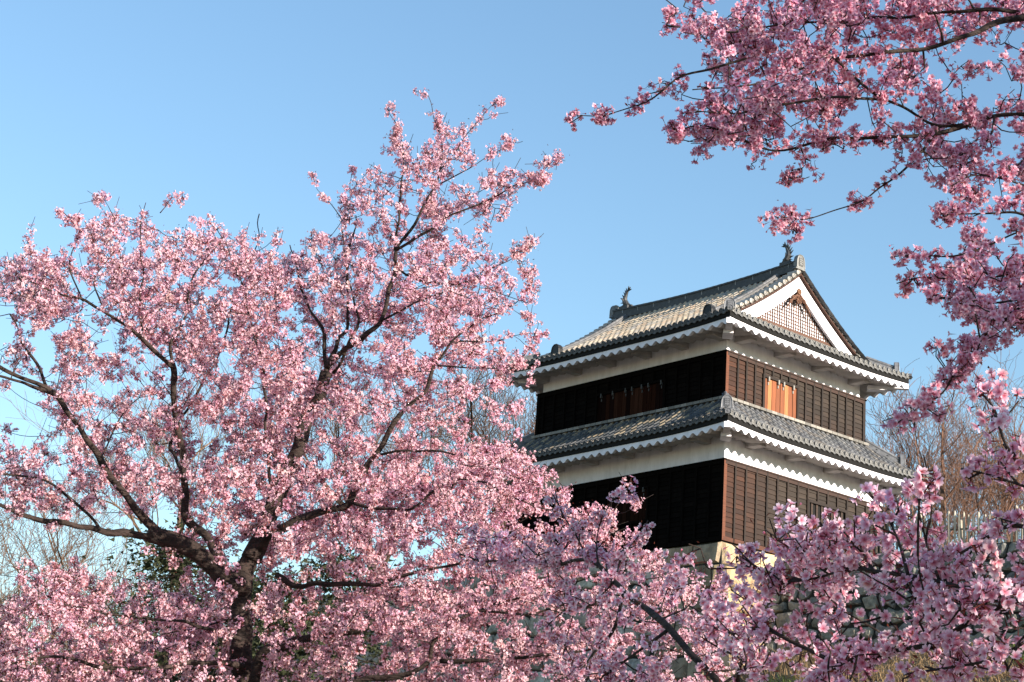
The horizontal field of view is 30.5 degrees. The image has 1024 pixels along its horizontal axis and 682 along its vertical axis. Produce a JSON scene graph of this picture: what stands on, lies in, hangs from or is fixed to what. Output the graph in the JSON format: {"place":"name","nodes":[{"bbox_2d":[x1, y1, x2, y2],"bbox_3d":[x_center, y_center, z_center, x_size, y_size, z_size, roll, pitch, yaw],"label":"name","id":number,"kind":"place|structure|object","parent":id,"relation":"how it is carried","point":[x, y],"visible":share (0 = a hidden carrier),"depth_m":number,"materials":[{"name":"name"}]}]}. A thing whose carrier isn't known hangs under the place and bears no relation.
{"place":"outdoors","nodes":[
{"label":"outdoors","id":0,"kind":"place"},
{"bbox_2d":[0,0,1023,664],"label":"sky","id":1,"kind":"structure","parent":0,"point":[230,105],"materials":[{"name":"blue"}]},
{"bbox_2d":[3,640,1023,681],"bbox_3d":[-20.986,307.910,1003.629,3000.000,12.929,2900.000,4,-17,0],"label":"ground","id":2,"kind":"structure","parent":0,"point":[807,661],"depth_m":51.97,"materials":[{"name":"green plant"}]},
{"bbox_2d":[0,520,158,681],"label":"bare tree","id":3,"kind":"object","parent":2,"relation":"on","point":[3,597],"visible":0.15,"depth_m":62.27,"materials":[{"name":"brown plant"}]},
{"bbox_2d":[0,417,222,680],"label":"bare tree","id":4,"kind":"object","parent":2,"relation":"on","point":[54,551],"visible":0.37,"depth_m":64.14,"materials":[{"name":"brown plant"}]},
{"bbox_2d":[2,331,275,591],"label":"bare tree","id":5,"kind":"object","parent":2,"relation":"on","point":[164,459],"visible":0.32,"depth_m":103.72,"materials":[{"name":"brown plant"}]},
{"bbox_2d":[34,525,280,680],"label":"bare tree","id":6,"kind":"object","parent":2,"relation":"on","point":[158,658],"visible":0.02,"depth_m":74.49,"materials":[{"name":"brown plant"}]},
{"bbox_2d":[80,512,241,681],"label":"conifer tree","id":7,"kind":"object","parent":2,"relation":"on","point":[161,560],"visible":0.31,"depth_m":47.82,"materials":[{"name":"green plant"}]},
{"bbox_2d":[157,559,306,681],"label":"conifer tree","id":8,"kind":"object","parent":2,"relation":"on","point":[254,581],"visible":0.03,"depth_m":55.64,"materials":[{"name":"green plant"}]},
{"bbox_2d":[200,559,345,681],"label":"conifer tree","id":9,"kind":"object","parent":2,"relation":"on","point":[257,642],"visible":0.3,"depth_m":45.76,"materials":[{"name":"green plant"}]},
{"bbox_2d":[215,541,426,681],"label":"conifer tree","id":10,"kind":"object","parent":2,"relation":"on","point":[329,598],"visible":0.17,"depth_m":51.81,"materials":[{"name":"green plant"}]},
{"bbox_2d":[184,318,467,589],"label":"bare tree","id":11,"kind":"object","parent":2,"relation":"on","point":[337,426],"visible":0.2,"depth_m":98.63,"materials":[{"name":"brown plant"}]},
{"bbox_2d":[0,87,734,681],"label":"cherry tree","id":12,"kind":"object","parent":2,"relation":"on","point":[68,605],"visible":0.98,"depth_m":16.89,"materials":[{"name":"pink plant"}]},
{"bbox_2d":[366,349,536,577],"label":"bare tree","id":13,"kind":"object","parent":2,"relation":"on","point":[445,440],"visible":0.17,"depth_m":92.44,"materials":[{"name":"brown plant"}]},
{"bbox_2d":[416,326,536,569],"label":"bare tree","id":14,"kind":"object","parent":2,"relation":"on","point":[474,427],"visible":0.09,"depth_m":80.12,"materials":[{"name":"brown plant"}]},
{"bbox_2d":[257,541,790,681],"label":"stone rampart","id":15,"kind":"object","parent":2,"relation":"on","point":[715,552],"visible":0.06,"depth_m":58.36,"materials":[{"name":"grey stone"}]},
{"bbox_2d":[481,242,931,569],"bbox_3d":[6.375,2.599,64.366,10.257,11.090,12.082,18,-22,-39],"label":"castle turret","id":16,"kind":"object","parent":15,"relation":"on","point":[727,411],"visible":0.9,"depth_m":60.73,"materials":[{"name":"brown wood"}]},
{"bbox_2d":[809,503,843,530],"bbox_3d":[9.964,5.892,60.201,1.800,1.100,0.285,18,-22,-39],"label":"window","id":17,"kind":"structure","parent":16,"relation":"in","point":[816,510],"depth_m":60.02,"materials":[{"name":"black wood"}]},
{"bbox_2d":[451,368,1023,681],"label":"cherry tree","id":18,"kind":"object","parent":2,"relation":"on","point":[830,540],"visible":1,"depth_m":4.85,"materials":[{"name":"pink plant"}]},
{"bbox_2d":[563,0,1023,437],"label":"cherry tree","id":19,"kind":"object","parent":2,"relation":"on","point":[970,306],"visible":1,"depth_m":8.03,"materials":[{"name":"pink plant"}]},
{"bbox_2d":[766,541,1023,654],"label":"rubble wall","id":20,"kind":"structure","parent":2,"relation":"on","point":[785,607],"depth_m":54.49,"materials":[{"name":"stone"}]},
{"bbox_2d":[865,353,1023,546],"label":"bare tree","id":21,"kind":"object","parent":2,"relation":"on","point":[947,497],"visible":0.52,"depth_m":86.17,"materials":[{"name":"brown plant"}]},
{"bbox_2d":[866,391,1023,549],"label":"bare tree","id":22,"kind":"object","parent":2,"relation":"on","point":[907,501],"visible":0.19,"depth_m":98.67,"materials":[{"name":"brown plant"}]},
{"bbox_2d":[877,345,1023,542],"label":"bare tree","id":23,"kind":"object","parent":2,"relation":"on","point":[1002,499],"visible":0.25,"depth_m":94.61,"materials":[{"name":"brown plant"}]},
{"bbox_2d":[850,505,1023,552],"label":"picket fence","id":24,"kind":"object","parent":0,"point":[961,532],"visible":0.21,"depth_m":58.56,"materials":[{"name":"white wood"}]}
]}

